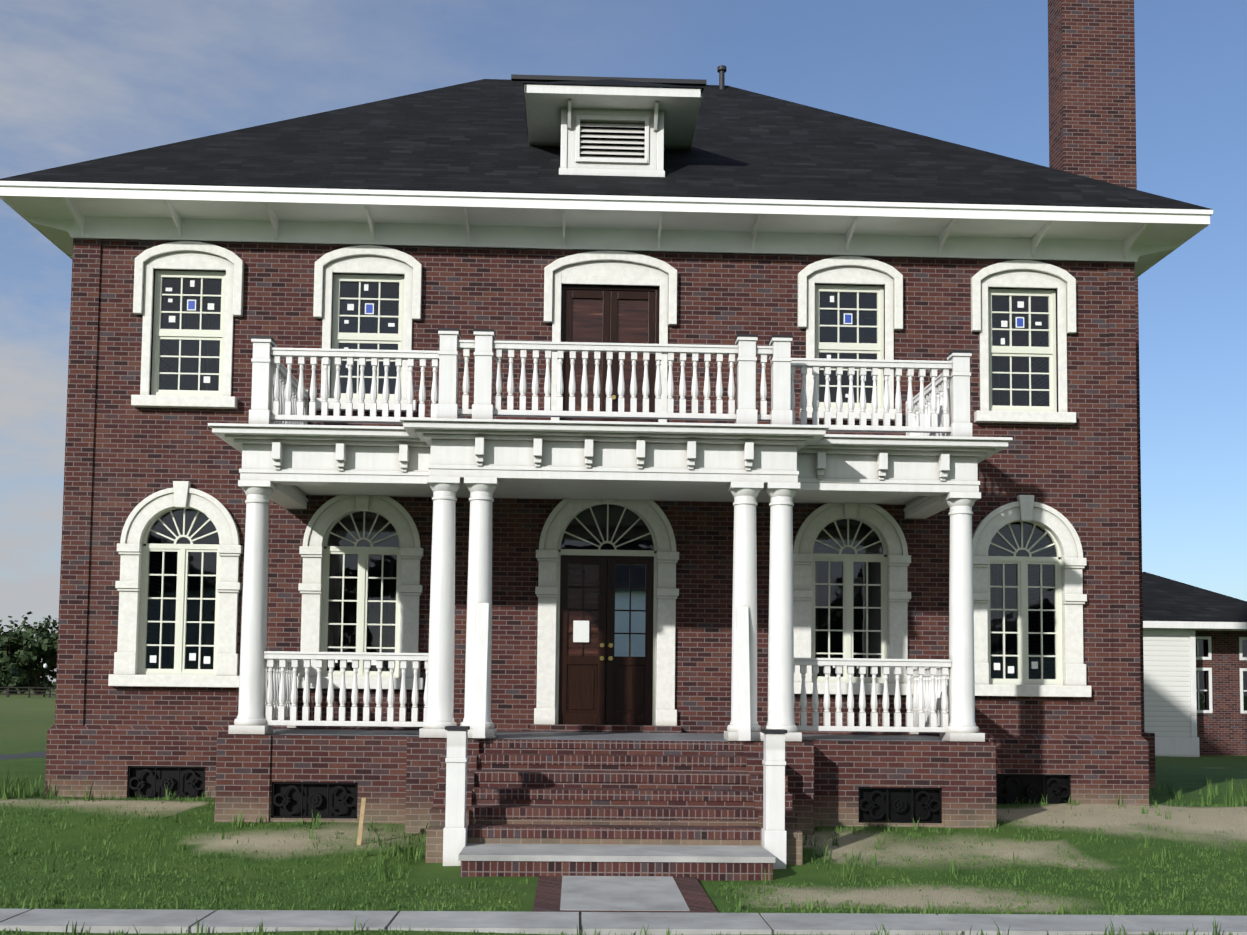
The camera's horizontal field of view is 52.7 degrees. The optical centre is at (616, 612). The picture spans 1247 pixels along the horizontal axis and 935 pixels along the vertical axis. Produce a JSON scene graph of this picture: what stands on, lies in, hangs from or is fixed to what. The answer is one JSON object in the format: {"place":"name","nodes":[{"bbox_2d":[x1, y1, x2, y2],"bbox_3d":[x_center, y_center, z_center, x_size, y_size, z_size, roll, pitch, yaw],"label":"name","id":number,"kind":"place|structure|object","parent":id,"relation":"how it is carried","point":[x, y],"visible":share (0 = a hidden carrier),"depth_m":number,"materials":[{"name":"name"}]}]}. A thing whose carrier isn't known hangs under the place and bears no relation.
{"place":"outdoors","nodes":[
{"label":"outdoors","id":0,"kind":"place"},
{"bbox_2d":[54,238,1140,736],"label":"brick house walls","id":1,"kind":"structure","parent":0,"point":[124,456],"depth_m":17.52,"materials":[{"name":"brown brick"}]},
{"bbox_2d":[108,241,1090,725],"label":"window surrounds","id":2,"kind":"object","parent":1,"relation":"attached to","point":[612,267],"visible":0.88,"depth_m":17.45,"materials":[{"name":"white stone"}]},
{"bbox_2d":[138,270,1062,724],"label":"window frames","id":3,"kind":"structure","parent":1,"relation":"in","point":[364,554],"depth_m":17.58,"materials":[{"name":"white wood"}]},
{"bbox_2d":[146,278,1056,678],"bbox_3d":[-0.122,-1.868,17.631,12.740,5.560,0.001,1,-4,-2],"label":"window glass","id":4,"kind":"object","parent":3,"relation":"in","point":[1020,384],"visible":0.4,"depth_m":17.61,"materials":[{"name":"glass"}]},
{"bbox_2d":[150,280,1041,672],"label":"window stickers","id":5,"kind":"object","parent":4,"relation":"attached to","point":[580,630],"depth_m":17.58,"materials":[{"name":"white paper"}]},
{"bbox_2d":[188,301,1022,326],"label":"window stickers","id":6,"kind":"object","parent":4,"relation":"attached to","point":[369,307],"depth_m":17.66,"materials":[{"name":"blue paper"}]},
{"bbox_2d":[0,79,1212,209],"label":"house roof","id":7,"kind":"structure","parent":1,"relation":"on","point":[472,136],"depth_m":18.42,"materials":[{"name":"black"}]},
{"bbox_2d":[0,181,1212,278],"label":"roof eaves","id":8,"kind":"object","parent":7,"relation":"attached to","point":[60,215],"depth_m":17.45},
{"bbox_2d":[525,84,701,176],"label":"dormer","id":9,"kind":"structure","parent":7,"relation":"on","point":[558,114],"depth_m":17.83,"materials":[{"name":"white paint"}]},
{"bbox_2d":[511,65,726,88],"bbox_3d":[0.034,-9.761,23.122,3.935,0.530,0.471,1,-4,-2],"label":"roof vent pipe","id":10,"kind":"object","parent":7,"relation":"on","point":[721,70],"visible":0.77,"depth_m":23.06,"materials":[{"name":"grey metal"}]},
{"bbox_2d":[558,285,658,724],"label":"doors","id":11,"kind":"structure","parent":1,"relation":"in","point":[626,682],"depth_m":17.47,"materials":[{"name":"brown wood"}]},
{"bbox_2d":[567,299,648,655],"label":"panels","id":12,"kind":"object","parent":11,"relation":"attached to","point":[587,321],"visible":0.53,"depth_m":17.71,"materials":[{"name":"brown wood"}]},
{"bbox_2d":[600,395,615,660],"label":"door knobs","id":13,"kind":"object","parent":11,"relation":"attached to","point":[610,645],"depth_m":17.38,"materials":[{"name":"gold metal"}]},
{"bbox_2d":[614,565,645,656],"bbox_3d":[0.185,-0.028,17.519,0.426,1.280,0.001,1,-4,-2],"label":"door glass","id":14,"kind":"object","parent":11,"relation":"attached to","point":[638,596],"visible":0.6,"depth_m":17.52,"materials":[{"name":"clear glass"}]},
{"bbox_2d":[0,689,1246,934],"bbox_3d":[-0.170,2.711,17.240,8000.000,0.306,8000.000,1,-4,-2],"label":"ground","id":15,"kind":"structure","parent":0,"point":[26,723],"depth_m":13.05,"materials":[{"name":"green plant"}]},
{"bbox_2d":[0,686,55,697],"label":"field fence","id":16,"kind":"object","parent":15,"relation":"on","point":[28,690],"depth_m":154.66,"materials":[{"name":"grey"}]},
{"bbox_2d":[0,611,58,696],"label":"trees","id":17,"kind":"object","parent":15,"relation":"on","point":[13,673],"depth_m":184.37,"materials":[{"name":"green plant"}]},
{"bbox_2d":[357,798,365,844],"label":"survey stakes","id":18,"kind":"object","parent":15,"relation":"on","point":[361,820],"visible":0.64,"depth_m":13.47,"materials":[{"name":"brown wood"}]},
{"bbox_2d":[45,724,1148,805],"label":"foundation wall","id":19,"kind":"structure","parent":15,"relation":"on","point":[1104,769],"depth_m":17.09,"materials":[{"name":"brown brick"}]},
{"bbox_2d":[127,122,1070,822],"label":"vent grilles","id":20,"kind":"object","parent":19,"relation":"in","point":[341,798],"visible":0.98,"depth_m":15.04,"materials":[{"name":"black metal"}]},
{"bbox_2d":[163,292,1037,724],"bbox_3d":[7.201,-0.471,26.579,34.801,7.930,15.780,2,-4,-28],"label":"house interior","id":21,"kind":"object","parent":15,"relation":"on","point":[607,560],"depth_m":21.12,"materials":[{"name":"black"}]},
{"bbox_2d":[214,724,996,864],"bbox_3d":[-0.090,2.122,14.993,9.200,1.435,4.560,1,-4,-2],"label":"porch brick base","id":22,"kind":"object","parent":15,"relation":"on","point":[400,779],"visible":0.48,"depth_m":14.69,"materials":[{"name":"brown brick"}]},
{"bbox_2d":[256,729,971,741],"bbox_3d":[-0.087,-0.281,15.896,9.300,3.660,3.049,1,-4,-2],"label":"porch floor","id":23,"kind":"structure","parent":22,"relation":"on","point":[610,736],"depth_m":15.68,"materials":[{"name":"stone"}]},
{"bbox_2d":[228,476,984,741],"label":"porch columns","id":24,"kind":"structure","parent":23,"relation":"on","point":[251,719],"depth_m":14.67,"materials":[{"name":"white wood"}]},
{"bbox_2d":[208,418,1012,518],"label":"porch entablature","id":25,"kind":"structure","parent":24,"relation":"on","point":[918,476],"depth_m":14.96,"materials":[{"name":"white wood"}]},
{"bbox_2d":[460,739,772,913],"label":"porch step rowlocks","id":26,"kind":"object","parent":22,"relation":"attached to","point":[687,876],"visible":0.79,"depth_m":13.10,"materials":[{"name":"brown brick"}]},
{"bbox_2d":[249,331,971,868],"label":"porch railings","id":27,"kind":"object","parent":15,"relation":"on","point":[745,351],"visible":0.79,"depth_m":14.75,"materials":[{"name":"white wood"}]},
{"bbox_2d":[265,348,948,726],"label":"balusters","id":28,"kind":"object","parent":27,"relation":"attached to","point":[927,700],"visible":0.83,"depth_m":15.14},
{"bbox_2d":[251,328,971,732],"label":"post caps","id":29,"kind":"object","parent":27,"relation":"on","point":[735,340],"visible":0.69,"depth_m":14.64,"materials":[{"name":"white wood"}]},
{"bbox_2d":[472,603,750,740],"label":"loose trim boards","id":30,"kind":"object","parent":27,"relation":"attached to","point":[480,670],"visible":0.96,"depth_m":14.37,"materials":[{"name":"white paint"}]},
{"bbox_2d":[0,764,1246,934],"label":"grass tufts","id":31,"kind":"object","parent":15,"relation":"on","point":[18,792],"visible":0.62,"depth_m":11.90,"materials":[{"name":"green plant"}]},
{"bbox_2d":[0,844,1246,934],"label":"concrete walk","id":32,"kind":"structure","parent":15,"relation":"on","point":[632,893],"depth_m":9.66,"materials":[{"name":"grey concrete"}]},
{"bbox_2d":[188,913,1152,934],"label":"sidewalk joints","id":33,"kind":"object","parent":32,"relation":"on","point":[580,923],"depth_m":9.44,"materials":[{"name":"grey concrete"}]},
{"bbox_2d":[1048,0,1155,787],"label":"house chimney","id":34,"kind":"object","parent":15,"relation":"on","point":[1091,85],"visible":0.19,"depth_m":21.75,"materials":[{"name":"brown brick"}]},
{"bbox_2d":[1143,621,1246,756],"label":"trim","id":35,"kind":"structure","parent":15,"relation":"on","point":[1178,746],"depth_m":37.34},
{"bbox_2d":[1195,631,1246,755],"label":"neighboring brick wall","id":36,"kind":"structure","parent":15,"relation":"on","point":[1222,729],"depth_m":38.33,"materials":[{"name":"red brick"}]},
{"bbox_2d":[1143,628,1190,736],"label":"siding wall","id":37,"kind":"structure","parent":36,"relation":"attached to","point":[1166,660],"depth_m":37.47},
{"bbox_2d":[1142,572,1246,621],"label":"neighbour roof","id":38,"kind":"structure","parent":36,"relation":"on","point":[1165,599],"depth_m":38.44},
{"bbox_2d":[0,0,1246,682],"label":"sky","id":39,"kind":"structure","parent":0,"point":[81,80],"materials":[{"name":"blue"}]}
]}

